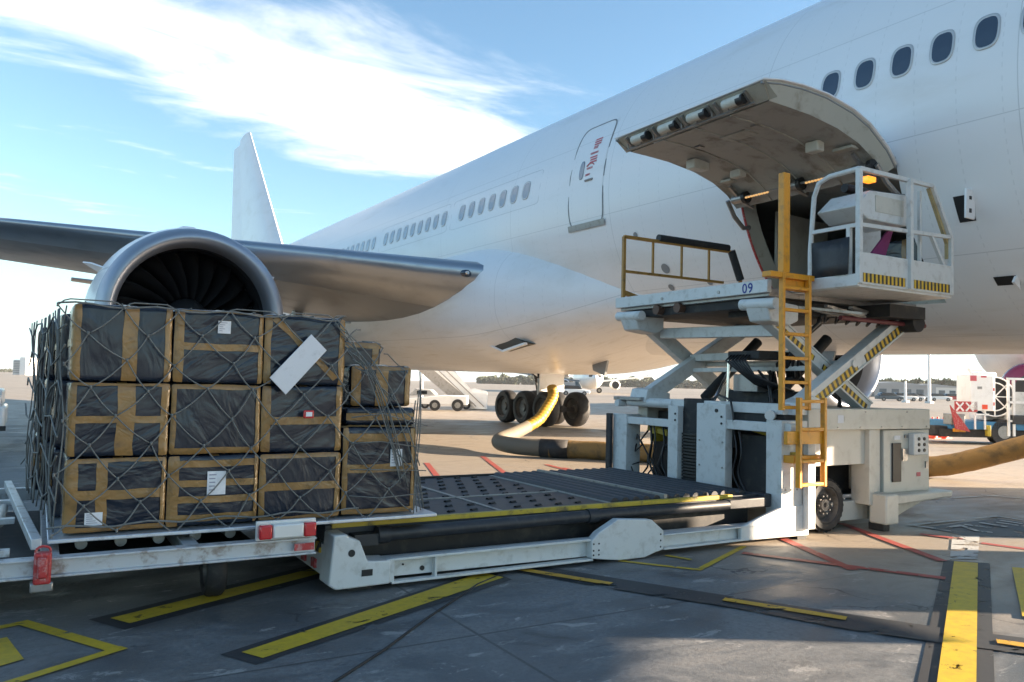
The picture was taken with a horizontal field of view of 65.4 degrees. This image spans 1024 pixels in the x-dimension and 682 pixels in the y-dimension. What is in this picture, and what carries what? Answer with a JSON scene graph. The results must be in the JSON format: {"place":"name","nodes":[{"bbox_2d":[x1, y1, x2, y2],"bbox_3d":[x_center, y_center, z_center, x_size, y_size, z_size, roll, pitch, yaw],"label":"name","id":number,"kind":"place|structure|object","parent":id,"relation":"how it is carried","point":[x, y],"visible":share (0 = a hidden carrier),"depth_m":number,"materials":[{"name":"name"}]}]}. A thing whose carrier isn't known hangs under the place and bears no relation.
{"place":"outdoors","nodes":[
{"label":"outdoors","id":0,"kind":"place"},
{"bbox_2d":[13,357,36,374],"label":"tower block","id":1,"kind":"structure","parent":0,"point":[20,367],"depth_m":334.96,"materials":[{"name":"grey concrete"}]},
{"bbox_2d":[13,361,19,372],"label":"window","id":2,"kind":"structure","parent":1,"relation":"in","point":[13,361],"depth_m":334.85,"materials":[{"name":"grey"}]},
{"bbox_2d":[327,342,380,385],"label":"cargo box","id":3,"kind":"object","parent":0,"point":[372,349],"visible":0.2,"depth_m":7.12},
{"bbox_2d":[0,0,985,381],"label":"sky","id":4,"kind":"structure","parent":0,"point":[118,114],"materials":[{"name":"blue"}]},
{"bbox_2d":[0,372,1023,681],"bbox_3d":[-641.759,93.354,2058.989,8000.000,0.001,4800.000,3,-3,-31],"label":"apron","id":5,"kind":"object","parent":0,"point":[520,626],"visible":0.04,"depth_m":5.79,"materials":[{"name":"concrete"}]},
{"bbox_2d":[0,388,7,430],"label":"service van","id":6,"kind":"object","parent":5,"relation":"on","point":[3,412],"visible":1,"depth_m":16.59,"materials":[{"name":"white paint"}]},
{"bbox_2d":[0,368,12,371],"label":"wood","id":7,"kind":"object","parent":5,"relation":"on","point":[7,370],"visible":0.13,"depth_m":773.17,"materials":[{"name":"green plant"}]},
{"bbox_2d":[0,621,19,628],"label":"marking line","id":8,"kind":"object","parent":5,"relation":"on","point":[8,625],"visible":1,"depth_m":5.15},
{"bbox_2d":[0,637,23,665],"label":"marking block","id":9,"kind":"structure","parent":5,"relation":"on","point":[9,653],"depth_m":4.65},
{"bbox_2d":[4,646,126,681],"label":"marking line","id":10,"kind":"object","parent":5,"relation":"on","point":[64,665],"visible":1,"depth_m":4.48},
{"bbox_2d":[16,620,119,649],"bbox_3d":[-2.778,1.838,4.987,1.027,0.001,0.090,0,-3,29],"label":"marking line","id":11,"kind":"object","parent":5,"relation":"on","point":[99,644],"visible":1,"depth_m":4.98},
{"bbox_2d":[0,481,316,596],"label":"pallet dolly","id":12,"kind":"object","parent":5,"relation":"on","point":[27,552],"visible":0.63,"depth_m":5.54,"materials":[{"name":"metal"}]},
{"bbox_2d":[45,501,436,543],"bbox_3d":[-2.609,1.401,7.171,2.740,0.027,3.220,3,-3,-31],"label":"cargo pallet","id":13,"kind":"object","parent":12,"relation":"on","point":[59,537],"visible":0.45,"depth_m":5.62,"materials":[{"name":"metal"}]},
{"bbox_2d":[30,432,42,489],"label":"cargo box","id":14,"kind":"object","parent":13,"relation":"on","point":[34,461],"visible":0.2,"depth_m":7.12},
{"bbox_2d":[33,377,45,431],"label":"cargo box","id":15,"kind":"object","parent":14,"relation":"on","point":[39,401],"visible":0.08,"depth_m":7.14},
{"bbox_2d":[37,327,46,376],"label":"cargo box","id":16,"kind":"object","parent":15,"relation":"on","point":[41,339],"visible":0.15,"depth_m":7.16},
{"bbox_2d":[39,438,49,500],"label":"cargo box","id":17,"kind":"object","parent":13,"relation":"on","point":[48,444],"visible":0.1,"depth_m":6.50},
{"bbox_2d":[40,379,54,439],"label":"cargo box","id":18,"kind":"object","parent":17,"relation":"on","point":[51,383],"visible":0.16,"depth_m":6.52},
{"bbox_2d":[44,320,54,378],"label":"cargo box","id":19,"kind":"object","parent":18,"relation":"on","point":[51,375],"visible":0.18,"depth_m":6.54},
{"bbox_2d":[47,444,63,516],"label":"cargo box","id":20,"kind":"object","parent":13,"relation":"on","point":[54,469],"visible":0.2,"depth_m":5.86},
{"bbox_2d":[49,380,69,447],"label":"cargo box","id":21,"kind":"object","parent":20,"relation":"on","point":[59,434],"visible":0.14,"depth_m":5.89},
{"bbox_2d":[53,314,69,379],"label":"cargo box","id":22,"kind":"object","parent":21,"relation":"on","point":[64,354],"visible":0.12,"depth_m":5.92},
{"bbox_2d":[60,452,166,533],"bbox_3d":[-2.852,1.043,5.687,0.632,0.513,0.748,3,-3,-31],"label":"cargo box","id":23,"kind":"object","parent":13,"relation":"on","point":[85,480],"visible":0.81,"depth_m":5.38,"materials":[{"name":"black plastic"}]},
{"bbox_2d":[63,380,170,457],"bbox_3d":[-2.840,0.542,5.711,0.634,0.518,0.755,3,-3,-31],"label":"cargo box","id":24,"kind":"object","parent":23,"relation":"on","point":[91,417],"visible":0.91,"depth_m":5.39,"materials":[{"name":"plastic"}]},
{"bbox_2d":[67,303,172,382],"bbox_3d":[-2.829,0.027,5.739,0.634,0.537,0.749,3,-3,-31],"label":"cargo box","id":25,"kind":"object","parent":24,"relation":"on","point":[121,334],"visible":0.94,"depth_m":5.42,"materials":[{"name":"plastic"}]},
{"bbox_2d":[164,453,258,526],"bbox_3d":[-2.313,1.073,6.003,0.637,0.508,0.753,3,-3,-31],"label":"cargo box","id":26,"kind":"object","parent":13,"relation":"on","point":[199,476],"visible":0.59,"depth_m":5.68,"materials":[{"name":"black plastic"}]},
{"bbox_2d":[167,383,260,454],"bbox_3d":[-2.304,0.569,6.033,0.634,0.517,0.742,3,-3,-31],"label":"cargo box","id":27,"kind":"object","parent":26,"relation":"on","point":[204,418],"visible":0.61,"depth_m":5.71,"materials":[{"name":"plastic"}]},
{"bbox_2d":[168,308,263,384],"bbox_3d":[-2.286,0.057,6.053,0.637,0.540,0.758,3,-3,-31],"label":"cargo box","id":28,"kind":"object","parent":27,"relation":"on","point":[229,337],"visible":0.81,"depth_m":5.73,"materials":[{"name":"black plastic"}]},
{"bbox_2d":[20,298,426,538],"bbox_3d":[-2.564,0.614,7.011,2.991,1.591,2.897,3,-3,-31],"label":"cargo net","id":29,"kind":"object","parent":13,"relation":"on","point":[35,386],"visible":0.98,"depth_m":5.91,"materials":[{"name":"grey fabric"}]},
{"bbox_2d":[270,334,326,393],"bbox_3d":[-1.595,0.173,5.963,0.418,0.456,0.008,3,-3,-31],"label":"hanging board","id":30,"kind":"object","parent":29,"relation":"hanging from","point":[296,366],"visible":1,"depth_m":5.96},
{"bbox_2d":[303,410,313,417],"bbox_3d":[-1.524,0.550,5.986,0.080,0.060,0.020,3,-3,-31],"label":"hanging tag","id":31,"kind":"object","parent":29,"relation":"attached to","point":[308,413],"visible":1,"depth_m":5.98,"materials":[{"name":"red"}]},
{"bbox_2d":[256,451,340,519],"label":"cargo box","id":32,"kind":"object","parent":13,"relation":"on","point":[302,473],"visible":0.57,"depth_m":6.01,"materials":[{"name":"plastic"}]},
{"bbox_2d":[258,384,342,452],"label":"cargo box","id":33,"kind":"object","parent":32,"relation":"on","point":[277,402],"visible":0.64,"depth_m":6.04,"materials":[{"name":"plastic"}]},
{"bbox_2d":[261,314,344,385],"bbox_3d":[-1.756,0.084,6.377,0.634,0.536,0.746,3,-3,-31],"label":"cargo box","id":34,"kind":"object","parent":33,"relation":"on","point":[282,342],"visible":0.56,"depth_m":6.06,"materials":[{"name":"plastic"}]},
{"bbox_2d":[338,425,415,514],"bbox_3d":[-1.229,1.035,6.659,0.645,0.702,0.732,3,-3,-31],"label":"cargo box","id":35,"kind":"object","parent":13,"relation":"on","point":[368,485],"visible":0.62,"depth_m":6.33,"materials":[{"name":"black plastic"}]},
{"bbox_2d":[341,405,413,424],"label":"cargo box","id":36,"kind":"object","parent":35,"relation":"on","point":[348,413],"visible":0.5,"depth_m":6.42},
{"bbox_2d":[339,364,410,406],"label":"cargo box","id":37,"kind":"object","parent":36,"relation":"on","point":[362,393],"visible":0.74,"depth_m":6.55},
{"bbox_2d":[89,566,319,629],"bbox_3d":[-2.138,1.912,6.052,0.403,0.001,1.959,-1,-3,32],"label":"marking border","id":38,"kind":"object","parent":5,"relation":"on","point":[107,620],"visible":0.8,"depth_m":5.79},
{"bbox_2d":[112,568,318,622],"bbox_3d":[-2.118,1.910,6.074,0.205,0.001,1.835,-1,-4,33],"label":"marking line","id":39,"kind":"object","parent":38,"relation":"on","point":[175,606],"visible":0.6,"depth_m":5.87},
{"bbox_2d":[221,572,511,663],"bbox_3d":[-0.818,1.928,5.765,0.376,0.001,2.749,-1,-4,33],"label":"marking border","id":40,"kind":"object","parent":5,"relation":"on","point":[239,654],"visible":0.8,"depth_m":5.37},
{"bbox_2d":[243,573,502,657],"bbox_3d":[-0.832,1.923,5.757,0.244,0.001,2.530,-1,-4,32],"label":"marking line","id":41,"kind":"object","parent":40,"relation":"on","point":[329,629],"visible":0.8,"depth_m":5.53,"materials":[{"name":"paint"}]},
{"bbox_2d":[332,570,511,681],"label":"ground cable","id":42,"kind":"object","parent":5,"relation":"on","point":[390,644],"visible":0.9,"depth_m":5.16,"materials":[{"name":"black rubber"}]},
{"bbox_2d":[421,373,423,396],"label":"light pole","id":43,"kind":"object","parent":5,"relation":"on","point":[422,379],"visible":0.03,"depth_m":64.31,"materials":[{"name":"metal"}]},
{"bbox_2d":[424,463,439,475],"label":"ground marking line","id":44,"kind":"object","parent":5,"relation":"on","point":[432,470],"visible":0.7,"depth_m":14.76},
{"bbox_2d":[409,388,468,410],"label":"pickup truck","id":45,"kind":"object","parent":5,"relation":"on","point":[457,402],"visible":0.9,"depth_m":43.67,"materials":[{"name":"white paint"}]},
{"bbox_2d":[418,370,487,409],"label":"passenger stairs","id":46,"kind":"structure","parent":5,"relation":"on","point":[450,382],"depth_m":46.55,"materials":[{"name":"metal"}]},
{"bbox_2d":[480,456,505,472],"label":"ground marking line","id":47,"kind":"object","parent":5,"relation":"on","point":[493,464],"visible":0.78,"depth_m":15.90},
{"bbox_2d":[0,0,1023,426],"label":"airliner","id":48,"kind":"object","parent":5,"relation":"on","point":[506,258],"visible":0.66,"depth_m":15.00,"materials":[{"name":"white paint"}]},
{"bbox_2d":[365,239,369,251],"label":"window","id":49,"kind":"structure","parent":48,"relation":"in","point":[368,241],"depth_m":26.80,"materials":[{"name":"grey"}]},
{"bbox_2d":[371,237,375,249],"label":"window","id":50,"kind":"structure","parent":48,"relation":"in","point":[374,239],"depth_m":26.35,"materials":[{"name":"grey"}]},
{"bbox_2d":[383,232,387,245],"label":"window","id":51,"kind":"structure","parent":48,"relation":"in","point":[386,235],"depth_m":25.43,"materials":[{"name":"grey"}]},
{"bbox_2d":[389,230,394,243],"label":"window","id":52,"kind":"structure","parent":48,"relation":"in","point":[392,233],"depth_m":24.98,"materials":[{"name":"grey"}]},
{"bbox_2d":[396,228,400,241],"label":"window","id":53,"kind":"structure","parent":48,"relation":"in","point":[399,230],"depth_m":24.52,"materials":[{"name":"grey"}]},
{"bbox_2d":[403,225,407,238],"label":"window","id":54,"kind":"structure","parent":48,"relation":"in","point":[406,227],"depth_m":24.06,"materials":[{"name":"grey"}]},
{"bbox_2d":[410,223,415,236],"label":"window","id":55,"kind":"structure","parent":48,"relation":"in","point":[412,229],"depth_m":23.60,"materials":[{"name":"grey"}]},
{"bbox_2d":[417,220,422,234],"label":"window","id":56,"kind":"structure","parent":48,"relation":"in","point":[420,224],"depth_m":23.14,"materials":[{"name":"grey"}]},
{"bbox_2d":[424,217,430,231],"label":"window","id":57,"kind":"structure","parent":48,"relation":"in","point":[428,220],"depth_m":22.68,"materials":[{"name":"grey"}]},
{"bbox_2d":[432,214,438,229],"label":"window","id":58,"kind":"structure","parent":48,"relation":"in","point":[435,221],"depth_m":22.22,"materials":[{"name":"grey"}]},
{"bbox_2d":[441,211,446,226],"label":"window","id":59,"kind":"structure","parent":48,"relation":"in","point":[444,216],"depth_m":21.77,"materials":[{"name":"grey"}]},
{"bbox_2d":[458,205,464,220],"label":"window","id":60,"kind":"structure","parent":48,"relation":"in","point":[462,209],"depth_m":20.85,"materials":[{"name":"grey"}]},
{"bbox_2d":[468,201,474,217],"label":"window","id":61,"kind":"structure","parent":48,"relation":"in","point":[471,207],"depth_m":20.39,"materials":[{"name":"grey"}]},
{"bbox_2d":[477,198,484,214],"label":"window","id":62,"kind":"structure","parent":48,"relation":"in","point":[482,201],"depth_m":19.93,"materials":[{"name":"grey"}]},
{"bbox_2d":[488,194,495,210],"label":"window","id":63,"kind":"structure","parent":48,"relation":"in","point":[491,202],"depth_m":19.47,"materials":[{"name":"grey"}]},
{"bbox_2d":[498,190,506,207],"bbox_3d":[-0.221,-3.391,19.013,0.088,0.433,0.314,3,-3,-31],"label":"window","id":64,"kind":"structure","parent":48,"relation":"in","point":[502,198],"depth_m":19.02,"materials":[{"name":"grey"}]},
{"bbox_2d":[510,186,517,203],"bbox_3d":[0.051,-3.401,18.555,0.088,0.433,0.314,3,-3,-31],"label":"window","id":65,"kind":"structure","parent":48,"relation":"in","point":[514,192],"depth_m":18.56,"materials":[{"name":"grey"}]},
{"bbox_2d":[522,181,530,199],"bbox_3d":[0.323,-3.410,18.096,0.088,0.433,0.314,3,-3,-31],"label":"window","id":66,"kind":"structure","parent":48,"relation":"in","point":[525,191],"depth_m":18.10,"materials":[{"name":"grey"}]},
{"bbox_2d":[568,116,619,232],"bbox_3d":[1.647,-3.353,16.136,0.437,2.219,1.230,3,-3,-31],"label":"passenger door","id":67,"kind":"structure","parent":48,"relation":"in","point":[585,199],"depth_m":16.06,"materials":[{"name":"white paint"}]},
{"bbox_2d":[615,77,904,229],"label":"cargo door","id":68,"kind":"structure","parent":48,"relation":"in","point":[740,140],"depth_m":10.34,"materials":[{"name":"white paint"}]},
{"bbox_2d":[821,70,840,96],"bbox_3d":[4.448,-3.565,11.139,0.088,0.433,0.314,3,-3,-31],"label":"window","id":69,"kind":"structure","parent":48,"relation":"in","point":[830,84],"depth_m":11.12,"materials":[{"name":"blue"}]},
{"bbox_2d":[853,58,875,89],"bbox_3d":[4.719,-3.575,10.681,0.088,0.433,0.314,3,-3,-31],"label":"window","id":70,"kind":"structure","parent":48,"relation":"in","point":[865,70],"depth_m":10.68,"materials":[{"name":"blue"}]},
{"bbox_2d":[890,44,913,77],"bbox_3d":[4.991,-3.585,10.222,0.088,0.433,0.314,3,-3,-31],"label":"window","id":71,"kind":"structure","parent":48,"relation":"in","point":[900,59],"depth_m":10.22,"materials":[{"name":"blue"}]},
{"bbox_2d":[886,239,923,261],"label":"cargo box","id":72,"kind":"object","parent":48,"relation":"on","point":[897,248],"visible":0.09,"depth_m":11.84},
{"bbox_2d":[929,29,954,64],"bbox_3d":[5.263,-3.596,9.764,0.088,0.433,0.314,3,-3,-31],"label":"window","id":73,"kind":"structure","parent":48,"relation":"in","point":[942,42],"depth_m":9.76,"materials":[{"name":"blue"}]},
{"bbox_2d":[964,188,974,219],"bbox_3d":[5.494,-1.645,9.573,0.190,0.360,0.038,3,-3,-31],"label":"service panel door","id":74,"kind":"structure","parent":48,"relation":"in","point":[969,203],"depth_m":9.54,"materials":[{"name":"white paint"}]},
{"bbox_2d":[972,13,1000,50],"bbox_3d":[5.535,-3.606,9.305,0.088,0.433,0.314,3,-3,-31],"label":"window","id":75,"kind":"structure","parent":48,"relation":"in","point":[985,31],"depth_m":9.30,"materials":[{"name":"blue"}]},
{"bbox_2d":[1020,7,1023,33],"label":"window","id":76,"kind":"structure","parent":48,"relation":"in","point":[1022,14],"depth_m":8.96,"materials":[{"name":"grey"}]},
{"bbox_2d":[563,382,580,393],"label":"ground vehicle","id":77,"kind":"object","parent":5,"relation":"on","point":[573,383],"visible":0.21,"depth_m":119.94,"materials":[{"name":"grey"}]},
{"bbox_2d":[562,385,589,394],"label":"parked car","id":78,"kind":"object","parent":5,"relation":"on","point":[569,388],"visible":0.67,"depth_m":112.63,"materials":[{"name":"white paint"}]},
{"bbox_2d":[475,373,706,388],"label":"wood","id":79,"kind":"object","parent":5,"relation":"on","point":[530,380],"visible":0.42,"depth_m":621.80,"materials":[{"name":"green plant"}]},
{"bbox_2d":[518,373,663,392],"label":"jet","id":80,"kind":"object","parent":5,"relation":"on","point":[590,381],"visible":0.63,"depth_m":144.94,"materials":[{"name":"white paint"}]},
{"bbox_2d":[296,166,953,590],"bbox_3d":[1.484,0.148,9.209,8.012,4.026,3.776,3,-3,-31],"label":"cargo loader","id":81,"kind":"object","parent":5,"relation":"on","point":[794,462],"visible":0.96,"depth_m":8.98,"materials":[{"name":"white paint"}]},
{"bbox_2d":[619,560,700,570],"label":"marking line","id":82,"kind":"object","parent":5,"relation":"on","point":[657,564],"visible":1,"depth_m":7.34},
{"bbox_2d":[696,546,746,569],"bbox_3d":[2.043,2.094,7.737,0.060,0.001,1.352,-1,-4,33],"label":"marking line","id":83,"kind":"object","parent":5,"relation":"on","point":[704,566],"visible":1,"depth_m":7.66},
{"bbox_2d":[491,384,1023,476],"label":"air supply duct","id":84,"kind":"object","parent":5,"relation":"on","point":[510,440],"visible":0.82,"depth_m":17.41,"materials":[{"name":"yellow rubber"}]},
{"bbox_2d":[505,563,1023,652],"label":"marking border","id":85,"kind":"object","parent":5,"relation":"on","point":[894,628],"visible":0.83,"depth_m":5.80,"materials":[{"name":"paint"}]},
{"bbox_2d":[518,569,612,583],"bbox_3d":[0.407,1.996,6.797,0.947,0.001,0.100,0,-3,31],"label":"marking dash","id":86,"kind":"object","parent":85,"relation":"on","point":[569,576],"visible":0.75,"depth_m":6.76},
{"bbox_2d":[723,597,846,619],"bbox_3d":[2.016,1.988,5.940,0.883,0.001,0.100,0,-3,30],"label":"marking dash","id":87,"kind":"object","parent":85,"relation":"on","point":[788,608],"visible":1,"depth_m":5.93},
{"bbox_2d":[997,639,1023,646],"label":"marking dash","id":88,"kind":"object","parent":85,"relation":"on","point":[1015,643],"visible":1,"depth_m":5.24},
{"bbox_2d":[778,537,858,569],"bbox_3d":[3.042,2.138,8.142,0.110,0.001,1.661,2,-3,-6],"label":"ground marking line","id":89,"kind":"object","parent":5,"relation":"on","point":[812,551],"visible":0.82,"depth_m":8.04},
{"bbox_2d":[741,552,945,578],"bbox_3d":[3.068,2.104,7.512,1.780,0.001,0.110,0,-3,30],"label":"ground marking line","id":90,"kind":"object","parent":5,"relation":"on","point":[853,566],"visible":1,"depth_m":7.48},
{"bbox_2d":[875,392,903,400],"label":"parked car","id":91,"kind":"object","parent":5,"relation":"on","point":[883,396],"visible":0.92,"depth_m":132.49,"materials":[{"name":"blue metal"}]},
{"bbox_2d":[838,523,946,560],"bbox_3d":[4.132,2.196,8.824,0.110,0.001,2.103,2,-3,-4],"label":"ground marking line","id":92,"kind":"object","parent":5,"relation":"on","point":[895,543],"visible":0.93,"depth_m":8.62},
{"bbox_2d":[870,382,935,396],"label":"shed","id":93,"kind":"structure","parent":5,"relation":"on","point":[892,387],"depth_m":219.24,"materials":[{"name":"grey"}]},
{"bbox_2d":[901,381,908,402],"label":"light pole","id":94,"kind":"object","parent":5,"relation":"on","point":[905,393],"visible":0.94,"depth_m":120.75,"materials":[{"name":"metal"}]},
{"bbox_2d":[895,393,917,400],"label":"parked car","id":95,"kind":"object","parent":5,"relation":"on","point":[912,398],"visible":0.52,"depth_m":137.16,"materials":[{"name":"white paint"}]},
{"bbox_2d":[909,393,924,400],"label":"parked car","id":96,"kind":"object","parent":5,"relation":"on","point":[920,398],"visible":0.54,"depth_m":139.47,"materials":[{"name":"white metal"}]},
{"bbox_2d":[878,377,956,385],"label":"wood","id":97,"kind":"object","parent":5,"relation":"on","point":[947,381],"visible":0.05,"depth_m":384.50,"materials":[{"name":"green plant"}]},
{"bbox_2d":[911,393,927,400],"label":"parked car","id":98,"kind":"object","parent":5,"relation":"on","point":[922,395],"visible":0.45,"depth_m":141.96,"materials":[{"name":"white metal"}]},
{"bbox_2d":[925,355,933,402],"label":"light pole","id":99,"kind":"object","parent":5,"relation":"on","point":[929,379],"visible":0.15,"depth_m":117.61,"materials":[{"name":"metal"}]},
{"bbox_2d":[927,393,951,400],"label":"parked car","id":100,"kind":"object","parent":5,"relation":"on","point":[934,396],"visible":0.85,"depth_m":149.87,"materials":[{"name":"white paint"}]},
{"bbox_2d":[923,384,956,393],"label":"shed","id":101,"kind":"structure","parent":5,"relation":"on","point":[943,389],"depth_m":254.59,"materials":[{"name":"grey concrete"}]},
{"bbox_2d":[920,533,962,538],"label":"ground marking line","id":102,"kind":"object","parent":5,"relation":"on","point":[938,535],"visible":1,"depth_m":9.13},
{"bbox_2d":[944,394,956,399],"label":"parked car","id":103,"kind":"object","parent":5,"relation":"on","point":[954,396],"visible":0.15,"depth_m":155.98,"materials":[{"name":"red paint"}]},
{"bbox_2d":[907,515,997,525],"bbox_3d":[5.702,2.304,10.258,1.894,0.001,0.070,3,-3,-29],"label":"ground marking line","id":104,"kind":"object","parent":5,"relation":"on","point":[948,520],"visible":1,"depth_m":10.14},
{"bbox_2d":[917,560,994,681],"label":"marking border","id":105,"kind":"object","parent":5,"relation":"on","point":[929,668],"visible":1,"depth_m":5.71,"materials":[{"name":"paint"}]},
{"bbox_2d":[937,561,977,681],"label":"marking line","id":106,"kind":"object","parent":105,"relation":"on","point":[961,621],"visible":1,"depth_m":5.54,"materials":[{"name":"paint"}]},
{"bbox_2d":[950,536,979,558],"bbox_3d":[4.854,2.203,8.565,0.269,0.001,1.673,0,-3,31],"label":"marking patch","id":107,"kind":"object","parent":5,"relation":"on","point":[971,550],"visible":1,"depth_m":8.48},
{"bbox_2d":[939,495,1003,498],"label":"ground marking line","id":108,"kind":"object","parent":5,"relation":"on","point":[969,496],"visible":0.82,"depth_m":12.54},
{"bbox_2d":[922,518,1023,536],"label":"marking field","id":109,"kind":"structure","parent":5,"relation":"on","point":[1008,531],"depth_m":9.71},
{"bbox_2d":[928,368,1023,443],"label":"fuel service truck","id":110,"kind":"object","parent":5,"relation":"on","point":[992,403],"visible":0.97,"depth_m":25.59,"materials":[{"name":"white paint"}]},
{"bbox_2d":[975,354,1023,391],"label":"neighbouring airliner","id":111,"kind":"object","parent":5,"relation":"on","point":[1004,366],"visible":0.22,"depth_m":45.28,"materials":[{"name":"white paint"}]},
{"bbox_2d":[980,542,1023,548],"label":"ground marking line","id":112,"kind":"object","parent":5,"relation":"on","point":[1002,545],"visible":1,"depth_m":8.66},
{"bbox_2d":[1012,567,1023,615],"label":"marking line","id":113,"kind":"object","parent":5,"relation":"on","point":[1018,573],"visible":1,"depth_m":6.89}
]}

